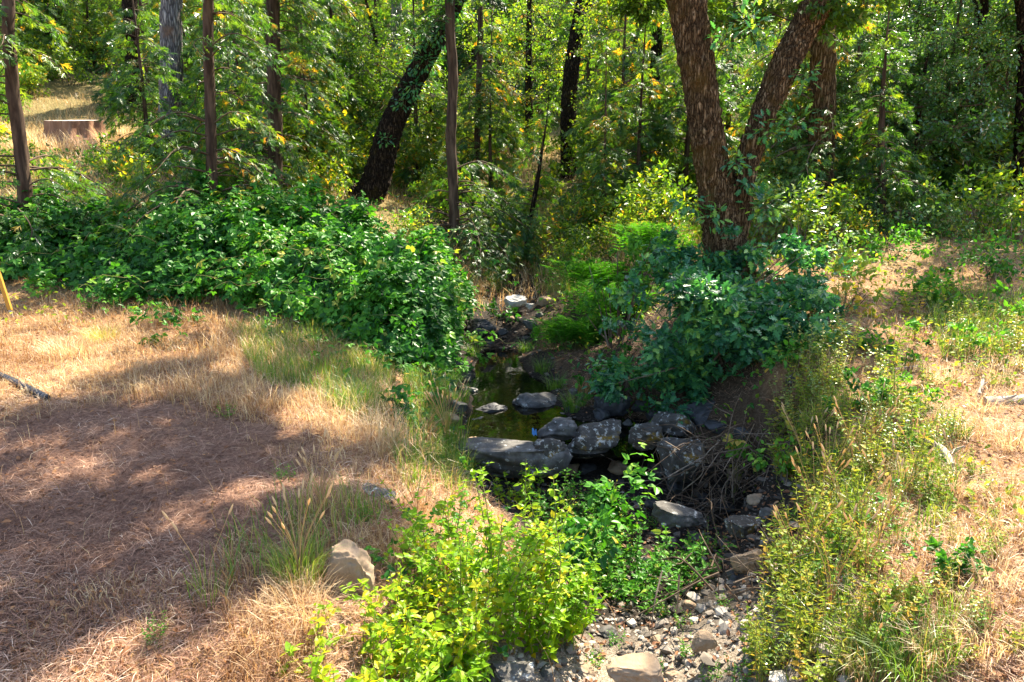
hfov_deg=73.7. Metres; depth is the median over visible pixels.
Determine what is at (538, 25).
leafy tree
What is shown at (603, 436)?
boulder
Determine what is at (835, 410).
seed stalks
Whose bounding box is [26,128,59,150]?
straw tuft
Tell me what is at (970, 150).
young conifer
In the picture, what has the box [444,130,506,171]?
forest shrub
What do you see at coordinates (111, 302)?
bramble runner
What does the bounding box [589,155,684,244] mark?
forest shrub
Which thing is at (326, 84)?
young conifer
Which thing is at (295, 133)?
forest shrub
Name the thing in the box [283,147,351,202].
forest shrub
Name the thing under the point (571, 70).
oak tree
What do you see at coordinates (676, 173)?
forest shrub
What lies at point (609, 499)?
bramble spray
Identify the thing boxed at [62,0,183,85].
young conifer
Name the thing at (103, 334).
grass tuft
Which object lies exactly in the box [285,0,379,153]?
young conifer
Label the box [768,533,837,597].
leafy weed
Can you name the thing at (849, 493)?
goldenrod
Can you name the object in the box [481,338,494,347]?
creek stone
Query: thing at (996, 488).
straw tuft
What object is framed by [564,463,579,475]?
creek stone
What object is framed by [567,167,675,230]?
forest shrub
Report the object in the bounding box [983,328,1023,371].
straw tuft
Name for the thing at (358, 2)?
young conifer
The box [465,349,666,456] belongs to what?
water
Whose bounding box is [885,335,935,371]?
straw tuft
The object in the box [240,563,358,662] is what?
grass tuft
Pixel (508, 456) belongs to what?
rock slab
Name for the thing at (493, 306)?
bramble runner
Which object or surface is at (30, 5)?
forest shrub
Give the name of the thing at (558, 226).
forest shrub
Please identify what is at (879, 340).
leafy weed
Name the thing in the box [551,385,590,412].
sedge tuft
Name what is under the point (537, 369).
sedge tuft
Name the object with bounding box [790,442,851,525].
seed stalks
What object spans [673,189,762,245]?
forest shrub
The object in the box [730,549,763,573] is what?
rock
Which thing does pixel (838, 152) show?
young conifer
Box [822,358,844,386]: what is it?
leafy weed
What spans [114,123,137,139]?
straw tuft
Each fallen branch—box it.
[0,372,50,399]
[877,365,917,374]
[977,375,987,395]
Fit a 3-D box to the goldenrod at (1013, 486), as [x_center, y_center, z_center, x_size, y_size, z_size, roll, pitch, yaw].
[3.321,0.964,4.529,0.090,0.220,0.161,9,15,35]
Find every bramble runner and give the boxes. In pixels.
[22,268,69,297]
[78,289,122,312]
[119,293,182,316]
[156,303,208,324]
[241,306,277,321]
[260,307,304,340]
[293,333,333,344]
[326,357,371,373]
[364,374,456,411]
[375,351,451,393]
[394,353,433,377]
[424,368,461,381]
[453,349,494,375]
[463,330,486,345]
[465,297,520,321]
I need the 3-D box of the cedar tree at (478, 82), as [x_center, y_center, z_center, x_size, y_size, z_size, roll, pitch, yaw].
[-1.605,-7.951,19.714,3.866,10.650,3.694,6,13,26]
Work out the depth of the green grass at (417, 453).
6.03 m
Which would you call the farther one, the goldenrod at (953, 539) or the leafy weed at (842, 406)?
the leafy weed at (842, 406)
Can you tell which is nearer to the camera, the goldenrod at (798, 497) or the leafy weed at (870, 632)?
the leafy weed at (870, 632)
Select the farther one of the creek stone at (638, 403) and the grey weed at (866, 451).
the creek stone at (638, 403)
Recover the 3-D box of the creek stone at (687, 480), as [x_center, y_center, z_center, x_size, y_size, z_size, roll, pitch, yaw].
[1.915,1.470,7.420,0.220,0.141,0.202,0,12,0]
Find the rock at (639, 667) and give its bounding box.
[606,652,663,681]
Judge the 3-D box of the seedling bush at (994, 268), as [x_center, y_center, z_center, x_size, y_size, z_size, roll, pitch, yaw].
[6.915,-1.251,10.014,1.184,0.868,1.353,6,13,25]
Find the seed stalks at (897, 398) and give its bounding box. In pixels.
[852,372,910,449]
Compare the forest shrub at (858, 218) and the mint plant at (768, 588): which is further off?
the forest shrub at (858, 218)
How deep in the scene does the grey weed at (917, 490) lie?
4.79 m
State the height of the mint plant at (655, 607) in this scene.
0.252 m
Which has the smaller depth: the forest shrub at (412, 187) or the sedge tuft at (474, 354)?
the sedge tuft at (474, 354)
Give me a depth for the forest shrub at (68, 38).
33.26 m
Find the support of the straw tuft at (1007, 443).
on the ground at (730, 384)
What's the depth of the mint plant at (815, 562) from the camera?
4.41 m
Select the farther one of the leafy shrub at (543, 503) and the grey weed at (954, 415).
the leafy shrub at (543, 503)
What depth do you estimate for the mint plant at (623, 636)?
4.62 m
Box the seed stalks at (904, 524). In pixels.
[843,500,915,590]
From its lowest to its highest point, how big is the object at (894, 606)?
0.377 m
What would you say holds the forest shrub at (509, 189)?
on the ground at (730, 384)
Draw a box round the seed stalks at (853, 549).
[796,503,878,622]
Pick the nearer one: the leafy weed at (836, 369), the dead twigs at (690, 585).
the dead twigs at (690, 585)
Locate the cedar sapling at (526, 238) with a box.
[491,94,573,263]
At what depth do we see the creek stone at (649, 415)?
8.47 m
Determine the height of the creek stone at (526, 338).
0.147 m
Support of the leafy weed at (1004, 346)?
on the ground at (730, 384)
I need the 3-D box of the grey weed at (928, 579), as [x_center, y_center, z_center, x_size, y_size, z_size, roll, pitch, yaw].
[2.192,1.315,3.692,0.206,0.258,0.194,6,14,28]
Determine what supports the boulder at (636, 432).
in the water
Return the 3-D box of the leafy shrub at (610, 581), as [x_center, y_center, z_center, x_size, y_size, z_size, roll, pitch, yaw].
[0.916,1.762,5.462,1.232,0.609,1.081,8,14,32]
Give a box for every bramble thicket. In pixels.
[0,183,202,306]
[69,159,337,327]
[248,179,531,375]
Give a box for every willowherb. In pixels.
[880,324,912,399]
[914,282,924,319]
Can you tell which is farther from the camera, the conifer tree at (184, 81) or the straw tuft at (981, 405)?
the conifer tree at (184, 81)
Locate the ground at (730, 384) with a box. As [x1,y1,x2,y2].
[0,0,1023,681]
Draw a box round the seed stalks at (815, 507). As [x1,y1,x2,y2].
[773,500,842,578]
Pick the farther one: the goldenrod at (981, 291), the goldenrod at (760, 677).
the goldenrod at (981, 291)
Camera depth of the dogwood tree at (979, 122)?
15.33 m
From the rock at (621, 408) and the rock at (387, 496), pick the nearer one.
the rock at (387, 496)
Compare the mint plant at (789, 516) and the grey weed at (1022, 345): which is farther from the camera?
the grey weed at (1022, 345)
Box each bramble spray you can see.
[128,307,187,350]
[301,365,359,382]
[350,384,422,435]
[544,503,628,587]
[583,442,662,553]
[722,433,751,502]
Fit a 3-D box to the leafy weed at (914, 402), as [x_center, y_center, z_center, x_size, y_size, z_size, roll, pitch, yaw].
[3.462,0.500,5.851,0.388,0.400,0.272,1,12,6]
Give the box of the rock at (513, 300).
[504,294,526,307]
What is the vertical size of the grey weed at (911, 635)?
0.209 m
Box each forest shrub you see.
[0,27,66,78]
[0,31,69,78]
[0,50,50,92]
[0,84,24,117]
[0,104,28,143]
[0,140,45,180]
[1,55,50,94]
[2,68,52,97]
[13,148,91,203]
[15,0,49,46]
[41,45,100,85]
[43,9,123,70]
[63,1,121,32]
[80,132,167,187]
[93,134,179,204]
[105,57,144,84]
[121,131,194,173]
[163,71,300,140]
[181,132,203,161]
[226,131,303,190]
[246,103,358,189]
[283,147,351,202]
[296,102,395,176]
[319,116,397,184]
[331,142,368,185]
[349,125,401,171]
[352,112,446,189]
[389,201,455,239]
[403,164,463,213]
[405,67,447,93]
[423,120,471,170]
[426,104,493,156]
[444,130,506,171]
[458,109,508,152]
[459,106,510,150]
[481,107,549,151]
[481,112,555,172]
[483,175,528,209]
[526,166,572,201]
[529,123,607,180]
[539,235,588,275]
[545,180,624,248]
[559,218,633,264]
[562,147,632,225]
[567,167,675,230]
[572,127,628,183]
[577,76,608,104]
[578,84,616,116]
[587,201,652,261]
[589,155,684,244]
[601,183,696,252]
[616,139,694,206]
[617,166,700,234]
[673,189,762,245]
[749,174,834,246]
[751,147,826,225]
[760,196,813,234]
[764,173,874,250]
[803,172,890,240]
[828,202,895,247]
[854,148,960,213]
[876,176,966,233]
[890,125,989,194]
[894,102,1023,202]
[927,204,980,238]
[943,149,1023,233]
[973,176,1023,243]
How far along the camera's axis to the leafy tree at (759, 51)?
28.35 m
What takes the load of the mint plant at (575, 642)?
on the ground at (730, 384)
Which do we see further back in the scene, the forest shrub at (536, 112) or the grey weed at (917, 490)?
the forest shrub at (536, 112)
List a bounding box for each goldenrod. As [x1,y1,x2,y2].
[746,610,807,681]
[754,557,794,667]
[761,510,788,559]
[762,524,814,616]
[773,431,799,461]
[774,554,833,660]
[775,479,824,534]
[788,397,825,446]
[790,479,818,516]
[790,607,824,659]
[791,478,837,564]
[792,433,831,505]
[795,433,849,497]
[796,565,869,662]
[797,353,817,410]
[803,384,839,440]
[804,512,825,561]
[805,334,839,399]
[806,495,867,582]
[813,410,854,476]
[813,595,863,681]
[816,433,853,478]
[821,450,882,515]
[834,551,890,634]
[835,469,862,515]
[836,308,867,359]
[837,392,873,439]
[837,500,873,541]
[839,469,903,543]
[860,434,885,472]
[864,410,906,473]
[886,421,936,495]
[913,418,953,469]
[946,517,959,546]
[977,283,986,301]
[1007,312,1023,344]
[1007,474,1018,499]
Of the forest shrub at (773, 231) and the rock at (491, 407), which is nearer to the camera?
the rock at (491, 407)
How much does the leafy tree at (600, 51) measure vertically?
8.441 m
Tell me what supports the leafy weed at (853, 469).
on the ground at (730, 384)
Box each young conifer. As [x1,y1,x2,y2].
[0,0,55,86]
[0,0,78,53]
[0,0,107,70]
[0,65,4,103]
[37,0,122,53]
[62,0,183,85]
[82,0,194,179]
[83,0,183,121]
[136,0,224,154]
[155,0,253,130]
[177,0,294,186]
[193,0,267,177]
[223,1,323,119]
[252,0,362,183]
[263,0,351,82]
[264,2,351,196]
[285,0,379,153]
[336,0,431,156]
[354,0,446,92]
[366,0,471,197]
[408,0,472,80]
[433,0,537,113]
[456,7,527,238]
[460,0,540,62]
[483,0,567,95]
[485,0,596,129]
[534,2,615,69]
[537,0,629,152]
[551,0,669,229]
[556,37,640,255]
[578,0,644,94]
[589,9,680,220]
[632,0,740,220]
[649,1,745,94]
[675,0,779,190]
[729,0,797,202]
[762,57,838,211]
[834,0,907,209]
[836,0,905,197]
[843,0,963,189]
[886,0,1004,205]
[918,1,1016,177]
[943,0,1017,180]
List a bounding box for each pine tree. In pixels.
[157,0,199,158]
[179,0,185,142]
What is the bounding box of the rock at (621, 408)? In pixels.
[593,396,631,416]
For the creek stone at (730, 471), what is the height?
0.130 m
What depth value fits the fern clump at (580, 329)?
11.44 m
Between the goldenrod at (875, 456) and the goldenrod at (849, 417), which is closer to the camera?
the goldenrod at (875, 456)
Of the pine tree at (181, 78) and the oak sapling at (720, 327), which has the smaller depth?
the oak sapling at (720, 327)
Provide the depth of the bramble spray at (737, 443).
6.88 m
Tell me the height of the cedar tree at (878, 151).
5.066 m
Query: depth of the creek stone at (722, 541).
5.81 m
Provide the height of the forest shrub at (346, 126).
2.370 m
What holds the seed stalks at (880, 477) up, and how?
on the ground at (730, 384)
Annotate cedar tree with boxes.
[0,0,133,280]
[87,0,145,110]
[90,0,309,262]
[179,0,357,205]
[337,0,464,172]
[404,0,549,293]
[412,0,531,226]
[597,7,696,207]
[724,0,888,238]
[821,11,955,241]
[958,0,1009,202]
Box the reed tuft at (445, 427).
[421,373,475,450]
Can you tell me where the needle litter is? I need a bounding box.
[0,242,1023,681]
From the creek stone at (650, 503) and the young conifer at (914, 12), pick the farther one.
the young conifer at (914, 12)
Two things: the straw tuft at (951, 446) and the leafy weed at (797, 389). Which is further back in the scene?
the leafy weed at (797, 389)
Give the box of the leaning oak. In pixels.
[338,0,475,202]
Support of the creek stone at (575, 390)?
on the ground at (730, 384)
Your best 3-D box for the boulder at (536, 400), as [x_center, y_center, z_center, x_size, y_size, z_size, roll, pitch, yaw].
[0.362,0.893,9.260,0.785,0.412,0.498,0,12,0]
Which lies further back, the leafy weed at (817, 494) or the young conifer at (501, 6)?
the young conifer at (501, 6)
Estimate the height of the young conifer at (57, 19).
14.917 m
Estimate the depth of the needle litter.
4.15 m
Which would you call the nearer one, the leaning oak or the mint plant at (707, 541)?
the mint plant at (707, 541)
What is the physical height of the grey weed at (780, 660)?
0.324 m
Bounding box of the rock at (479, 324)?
[466,318,496,338]
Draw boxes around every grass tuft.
[29,328,108,359]
[71,319,128,343]
[162,504,242,608]
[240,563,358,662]
[247,473,351,589]
[283,429,364,518]
[311,368,402,411]
[376,455,468,527]
[826,613,965,681]
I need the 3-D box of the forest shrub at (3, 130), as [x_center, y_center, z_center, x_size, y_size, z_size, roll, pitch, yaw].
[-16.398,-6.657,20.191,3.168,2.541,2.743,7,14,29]
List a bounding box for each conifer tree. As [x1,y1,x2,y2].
[0,0,20,97]
[169,0,262,157]
[183,0,224,76]
[253,0,368,171]
[354,0,405,139]
[588,7,685,146]
[664,0,742,103]
[739,0,791,105]
[836,2,870,117]
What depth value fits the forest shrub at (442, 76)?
36.52 m
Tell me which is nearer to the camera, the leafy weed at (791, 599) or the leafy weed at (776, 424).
the leafy weed at (791, 599)
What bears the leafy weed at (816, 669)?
on the ground at (730, 384)
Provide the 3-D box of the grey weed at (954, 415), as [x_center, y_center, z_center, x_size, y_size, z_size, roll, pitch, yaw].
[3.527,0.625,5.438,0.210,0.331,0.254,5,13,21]
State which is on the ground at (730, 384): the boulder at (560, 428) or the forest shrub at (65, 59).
the forest shrub at (65, 59)
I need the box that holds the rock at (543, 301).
[536,296,554,305]
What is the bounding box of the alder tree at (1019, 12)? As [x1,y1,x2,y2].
[1012,0,1023,199]
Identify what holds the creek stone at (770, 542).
on the ground at (730, 384)
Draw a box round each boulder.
[323,539,374,597]
[454,359,473,380]
[512,392,556,407]
[532,438,564,457]
[537,417,577,440]
[567,419,620,458]
[628,422,663,450]
[650,411,695,437]
[656,437,705,484]
[683,399,714,427]
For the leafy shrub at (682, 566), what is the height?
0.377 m
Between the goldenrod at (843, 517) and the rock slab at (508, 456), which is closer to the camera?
the goldenrod at (843, 517)
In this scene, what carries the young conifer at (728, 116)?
on the ground at (730, 384)
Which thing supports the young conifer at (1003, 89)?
on the ground at (730, 384)
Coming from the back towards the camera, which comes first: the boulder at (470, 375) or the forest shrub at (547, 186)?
the forest shrub at (547, 186)
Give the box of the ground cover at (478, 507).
[0,143,1023,678]
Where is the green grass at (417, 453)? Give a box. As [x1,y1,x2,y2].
[215,189,1023,681]
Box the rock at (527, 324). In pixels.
[522,319,537,329]
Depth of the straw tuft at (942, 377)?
6.56 m
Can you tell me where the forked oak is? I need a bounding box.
[588,0,902,284]
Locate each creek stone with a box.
[444,411,460,421]
[451,400,467,413]
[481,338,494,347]
[497,328,508,335]
[520,336,530,341]
[535,312,542,316]
[539,663,555,681]
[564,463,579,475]
[569,388,577,394]
[579,463,596,474]
[580,662,596,675]
[593,408,609,420]
[597,625,617,638]
[608,460,627,474]
[622,419,632,425]
[631,400,649,411]
[645,409,657,420]
[645,497,661,507]
[647,461,664,476]
[650,634,660,644]
[663,667,678,680]
[666,480,684,494]
[668,537,678,549]
[680,472,696,483]
[683,600,695,609]
[688,530,703,540]
[698,492,707,501]
[704,420,727,433]
[717,539,729,547]
[718,501,735,513]
[722,612,732,621]
[727,468,740,480]
[727,570,739,580]
[728,661,741,671]
[734,427,751,442]
[746,493,761,505]
[758,580,772,589]
[759,507,773,518]
[760,538,773,549]
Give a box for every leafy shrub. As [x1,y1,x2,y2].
[276,579,442,681]
[339,531,500,681]
[377,462,592,658]
[389,610,499,681]
[468,526,616,662]
[490,464,547,511]
[521,467,615,536]
[558,494,707,609]
[563,479,644,556]
[565,229,693,347]
[570,329,646,404]
[650,523,736,590]
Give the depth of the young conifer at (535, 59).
34.34 m
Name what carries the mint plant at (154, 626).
on the ground at (730, 384)
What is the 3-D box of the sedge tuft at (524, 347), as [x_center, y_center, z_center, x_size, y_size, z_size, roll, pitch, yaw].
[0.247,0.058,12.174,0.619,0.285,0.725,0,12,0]
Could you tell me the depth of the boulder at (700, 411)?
7.83 m
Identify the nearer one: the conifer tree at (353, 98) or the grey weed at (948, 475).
the grey weed at (948, 475)
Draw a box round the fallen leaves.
[0,147,1023,681]
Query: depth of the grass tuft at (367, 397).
6.75 m
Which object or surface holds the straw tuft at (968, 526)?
on the ground at (730, 384)
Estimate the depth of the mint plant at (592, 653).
4.38 m
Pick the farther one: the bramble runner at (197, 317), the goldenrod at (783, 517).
the bramble runner at (197, 317)
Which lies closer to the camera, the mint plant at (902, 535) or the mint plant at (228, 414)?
the mint plant at (902, 535)
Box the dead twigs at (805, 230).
[750,190,862,259]
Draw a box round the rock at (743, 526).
[723,515,761,538]
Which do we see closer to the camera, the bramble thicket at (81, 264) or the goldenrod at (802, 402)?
the goldenrod at (802, 402)
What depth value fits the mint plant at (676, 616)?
4.75 m
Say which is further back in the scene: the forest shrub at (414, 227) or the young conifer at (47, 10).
the young conifer at (47, 10)
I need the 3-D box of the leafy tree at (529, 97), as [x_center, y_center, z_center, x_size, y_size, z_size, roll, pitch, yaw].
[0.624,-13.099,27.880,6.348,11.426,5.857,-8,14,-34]
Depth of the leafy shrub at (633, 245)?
10.39 m
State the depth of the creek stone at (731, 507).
7.03 m
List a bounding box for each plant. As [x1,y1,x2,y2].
[141,610,168,652]
[213,401,236,416]
[272,461,295,480]
[359,500,382,524]
[413,408,451,441]
[557,635,576,647]
[585,643,607,669]
[607,625,625,648]
[638,578,672,617]
[640,509,657,527]
[660,599,676,618]
[673,602,692,630]
[677,632,693,658]
[698,659,726,681]
[701,527,726,553]
[715,589,731,606]
[724,651,753,673]
[731,664,752,681]
[747,613,772,633]
[761,578,778,598]
[772,505,796,531]
[776,547,812,575]
[794,537,839,588]
[800,330,828,355]
[815,513,846,549]
[829,460,853,492]
[829,557,874,602]
[884,424,920,456]
[886,510,923,547]
[934,556,971,583]
[958,345,990,371]
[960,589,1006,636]
[997,368,1014,385]
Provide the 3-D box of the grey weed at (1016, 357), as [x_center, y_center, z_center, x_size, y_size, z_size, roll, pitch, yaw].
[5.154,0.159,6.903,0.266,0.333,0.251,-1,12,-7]
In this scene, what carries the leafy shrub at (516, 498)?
on the ground at (730, 384)
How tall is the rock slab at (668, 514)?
0.236 m
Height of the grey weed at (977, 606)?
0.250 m
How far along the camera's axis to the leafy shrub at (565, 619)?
4.28 m
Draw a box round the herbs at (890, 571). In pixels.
[0,147,1023,677]
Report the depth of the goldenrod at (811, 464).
5.39 m
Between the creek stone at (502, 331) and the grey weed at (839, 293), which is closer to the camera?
the grey weed at (839, 293)
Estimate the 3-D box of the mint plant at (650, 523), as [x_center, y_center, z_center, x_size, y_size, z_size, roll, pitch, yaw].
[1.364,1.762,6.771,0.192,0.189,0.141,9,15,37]
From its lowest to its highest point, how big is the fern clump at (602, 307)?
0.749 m
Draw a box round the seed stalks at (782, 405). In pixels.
[781,402,835,470]
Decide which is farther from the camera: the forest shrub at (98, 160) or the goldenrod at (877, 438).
the forest shrub at (98, 160)
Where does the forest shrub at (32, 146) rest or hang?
on the ground at (730, 384)
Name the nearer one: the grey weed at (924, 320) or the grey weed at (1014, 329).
the grey weed at (1014, 329)
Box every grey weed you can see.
[757,578,779,618]
[757,617,794,679]
[769,371,801,411]
[780,322,822,360]
[782,386,806,423]
[796,353,846,403]
[802,322,848,370]
[816,599,846,641]
[829,298,856,340]
[831,277,853,314]
[832,341,850,364]
[834,413,901,475]
[841,366,888,410]
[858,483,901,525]
[861,344,897,386]
[861,394,899,437]
[878,408,914,452]
[878,548,940,611]
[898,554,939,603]
[899,615,929,650]
[903,468,929,497]
[919,309,931,328]
[922,414,954,449]
[926,300,942,319]
[931,463,961,487]
[939,396,966,439]
[943,323,973,358]
[948,303,968,334]
[961,582,996,633]
[975,463,1002,491]
[1003,312,1023,346]
[1004,338,1023,371]
[1005,325,1023,354]
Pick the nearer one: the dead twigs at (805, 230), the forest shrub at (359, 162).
the dead twigs at (805, 230)
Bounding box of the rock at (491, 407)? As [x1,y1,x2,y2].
[476,403,507,412]
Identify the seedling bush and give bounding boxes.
[743,429,818,484]
[758,329,828,373]
[799,247,895,316]
[803,212,880,275]
[820,366,898,411]
[852,222,937,264]
[857,317,932,365]
[871,369,943,413]
[886,286,973,322]
[897,266,966,310]
[924,536,994,581]
[937,227,1023,283]
[943,317,1023,360]
[970,280,1023,333]
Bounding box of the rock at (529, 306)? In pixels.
[526,303,533,309]
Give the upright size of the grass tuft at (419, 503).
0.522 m
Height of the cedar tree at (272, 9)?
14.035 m
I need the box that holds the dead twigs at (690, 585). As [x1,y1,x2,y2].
[623,481,812,641]
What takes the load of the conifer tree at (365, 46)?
on the ground at (730, 384)
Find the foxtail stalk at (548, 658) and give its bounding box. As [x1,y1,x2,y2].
[528,626,554,681]
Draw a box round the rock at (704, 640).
[691,629,717,651]
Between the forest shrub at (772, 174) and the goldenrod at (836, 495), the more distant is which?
the forest shrub at (772, 174)
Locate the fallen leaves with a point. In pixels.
(602, 655)
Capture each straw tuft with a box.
[6,125,42,141]
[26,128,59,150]
[39,130,77,153]
[60,130,99,152]
[89,128,126,144]
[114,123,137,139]
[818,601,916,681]
[836,559,944,632]
[872,424,949,482]
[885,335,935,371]
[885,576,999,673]
[913,338,967,386]
[915,429,997,501]
[926,484,1022,557]
[926,558,1023,666]
[939,498,1023,598]
[944,366,1017,414]
[965,445,1023,510]
[981,422,1023,452]
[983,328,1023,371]
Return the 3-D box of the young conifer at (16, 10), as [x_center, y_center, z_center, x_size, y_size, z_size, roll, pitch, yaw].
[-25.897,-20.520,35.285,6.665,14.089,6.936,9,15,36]
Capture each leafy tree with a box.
[45,0,122,66]
[322,0,433,139]
[325,0,387,68]
[327,0,385,47]
[356,28,493,190]
[445,15,502,80]
[458,0,594,152]
[497,0,571,77]
[532,2,614,69]
[538,0,714,168]
[598,8,744,152]
[717,0,783,65]
[729,0,761,38]
[735,25,809,110]
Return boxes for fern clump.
[525,312,624,351]
[539,257,633,295]
[561,279,663,327]
[592,221,701,263]
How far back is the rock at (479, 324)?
12.55 m
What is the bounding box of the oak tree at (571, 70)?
[510,0,649,178]
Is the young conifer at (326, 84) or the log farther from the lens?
the young conifer at (326, 84)
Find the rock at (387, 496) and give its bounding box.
[362,483,395,500]
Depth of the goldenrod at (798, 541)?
4.56 m
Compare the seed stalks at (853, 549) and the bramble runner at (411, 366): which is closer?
the seed stalks at (853, 549)
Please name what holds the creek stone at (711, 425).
on the ground at (730, 384)
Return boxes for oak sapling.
[577,252,863,423]
[641,223,835,298]
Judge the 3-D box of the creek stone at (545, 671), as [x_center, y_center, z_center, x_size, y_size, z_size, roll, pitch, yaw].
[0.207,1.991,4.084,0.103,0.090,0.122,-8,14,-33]
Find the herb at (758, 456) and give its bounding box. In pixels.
[749,439,769,476]
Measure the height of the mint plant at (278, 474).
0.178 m
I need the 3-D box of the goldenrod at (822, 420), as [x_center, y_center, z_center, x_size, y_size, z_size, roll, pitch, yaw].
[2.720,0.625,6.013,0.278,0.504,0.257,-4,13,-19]
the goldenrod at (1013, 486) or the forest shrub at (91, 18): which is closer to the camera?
the goldenrod at (1013, 486)
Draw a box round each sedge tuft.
[409,392,463,423]
[437,360,469,387]
[441,375,480,403]
[464,341,486,356]
[514,337,536,352]
[526,353,557,374]
[534,370,569,389]
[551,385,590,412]
[566,374,590,394]
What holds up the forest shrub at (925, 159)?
on the ground at (730, 384)
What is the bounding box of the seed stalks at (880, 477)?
[821,444,889,537]
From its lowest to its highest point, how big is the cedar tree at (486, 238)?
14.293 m
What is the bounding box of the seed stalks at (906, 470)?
[862,438,933,535]
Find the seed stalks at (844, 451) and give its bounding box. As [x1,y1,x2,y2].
[805,416,853,493]
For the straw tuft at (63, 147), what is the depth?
21.42 m
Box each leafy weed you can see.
[727,606,775,653]
[741,600,790,672]
[755,509,812,570]
[758,400,801,438]
[758,531,810,581]
[765,435,810,476]
[765,439,800,483]
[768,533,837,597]
[773,396,818,445]
[774,341,818,385]
[776,563,831,614]
[778,572,818,641]
[789,357,828,394]
[789,632,858,681]
[792,372,835,407]
[793,468,852,535]
[794,365,825,394]
[810,320,851,354]
[816,385,860,425]
[817,363,856,401]
[820,348,846,382]
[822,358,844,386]
[828,510,881,570]
[829,503,874,553]
[840,528,870,557]
[845,561,934,634]
[849,449,883,493]
[850,591,918,657]
[856,570,924,632]
[857,526,917,586]
[857,575,940,654]
[863,432,899,466]
[867,335,887,347]
[870,401,897,426]
[875,345,905,372]
[894,375,947,417]
[894,396,937,450]
[899,286,926,316]
[899,317,924,337]
[915,452,956,506]
[916,359,941,386]
[930,491,958,527]
[934,560,976,602]
[934,621,991,665]
[946,279,976,301]
[951,296,967,316]
[959,424,974,438]
[961,293,988,323]
[963,444,993,477]
[965,492,1003,525]
[972,526,1013,560]
[975,515,1005,541]
[984,371,999,385]
[988,332,1023,364]
[996,622,1023,652]
[1004,312,1023,333]
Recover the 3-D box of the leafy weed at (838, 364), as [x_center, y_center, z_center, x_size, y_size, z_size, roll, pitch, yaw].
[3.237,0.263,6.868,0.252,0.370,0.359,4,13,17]
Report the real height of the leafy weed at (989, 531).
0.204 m
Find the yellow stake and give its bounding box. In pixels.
[0,271,12,316]
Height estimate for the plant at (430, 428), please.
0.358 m
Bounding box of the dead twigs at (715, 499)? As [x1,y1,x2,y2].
[609,393,801,539]
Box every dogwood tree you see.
[719,4,902,195]
[834,0,1022,200]
[840,0,1023,183]
[841,0,1016,128]
[865,16,1016,148]
[935,0,1023,177]
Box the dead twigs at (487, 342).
[464,317,524,349]
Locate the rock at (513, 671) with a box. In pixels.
[486,661,535,681]
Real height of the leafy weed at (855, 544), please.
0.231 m
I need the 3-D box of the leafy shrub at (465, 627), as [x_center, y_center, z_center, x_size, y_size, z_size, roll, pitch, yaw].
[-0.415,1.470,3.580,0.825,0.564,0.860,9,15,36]
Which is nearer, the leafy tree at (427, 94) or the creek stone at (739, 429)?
the creek stone at (739, 429)
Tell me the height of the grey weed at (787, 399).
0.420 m
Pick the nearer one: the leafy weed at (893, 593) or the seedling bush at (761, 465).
the leafy weed at (893, 593)
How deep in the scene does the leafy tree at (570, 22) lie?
38.48 m
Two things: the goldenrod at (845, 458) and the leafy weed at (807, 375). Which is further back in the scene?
the leafy weed at (807, 375)
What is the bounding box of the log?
[979,394,1023,404]
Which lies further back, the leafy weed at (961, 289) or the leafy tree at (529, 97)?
the leafy tree at (529, 97)
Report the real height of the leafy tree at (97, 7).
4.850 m
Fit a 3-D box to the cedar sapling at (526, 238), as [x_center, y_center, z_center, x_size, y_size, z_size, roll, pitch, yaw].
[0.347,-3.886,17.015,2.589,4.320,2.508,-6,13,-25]
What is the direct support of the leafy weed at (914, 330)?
on the ground at (730, 384)
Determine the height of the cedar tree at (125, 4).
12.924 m
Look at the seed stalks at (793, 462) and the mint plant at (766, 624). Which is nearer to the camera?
the mint plant at (766, 624)
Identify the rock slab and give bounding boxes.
[455,437,572,477]
[651,501,705,527]
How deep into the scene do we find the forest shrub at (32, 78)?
28.44 m
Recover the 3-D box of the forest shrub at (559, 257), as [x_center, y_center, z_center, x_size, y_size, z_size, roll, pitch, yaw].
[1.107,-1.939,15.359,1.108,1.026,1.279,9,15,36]
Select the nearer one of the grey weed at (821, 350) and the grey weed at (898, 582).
the grey weed at (898, 582)
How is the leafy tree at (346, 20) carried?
on the ground at (730, 384)
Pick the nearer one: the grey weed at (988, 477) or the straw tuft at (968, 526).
the straw tuft at (968, 526)
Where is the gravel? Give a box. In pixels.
[421,285,857,681]
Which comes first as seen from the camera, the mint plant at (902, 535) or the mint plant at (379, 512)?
the mint plant at (902, 535)
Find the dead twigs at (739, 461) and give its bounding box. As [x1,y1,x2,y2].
[643,414,799,515]
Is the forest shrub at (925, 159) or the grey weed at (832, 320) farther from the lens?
the forest shrub at (925, 159)
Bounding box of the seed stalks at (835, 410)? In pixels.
[834,396,895,471]
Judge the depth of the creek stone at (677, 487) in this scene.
7.27 m
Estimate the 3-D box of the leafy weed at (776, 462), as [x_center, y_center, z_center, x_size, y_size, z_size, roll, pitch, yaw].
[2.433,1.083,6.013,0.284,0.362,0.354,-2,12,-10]
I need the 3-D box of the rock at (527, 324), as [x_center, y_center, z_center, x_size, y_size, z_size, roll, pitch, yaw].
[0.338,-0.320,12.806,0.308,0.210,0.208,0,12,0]

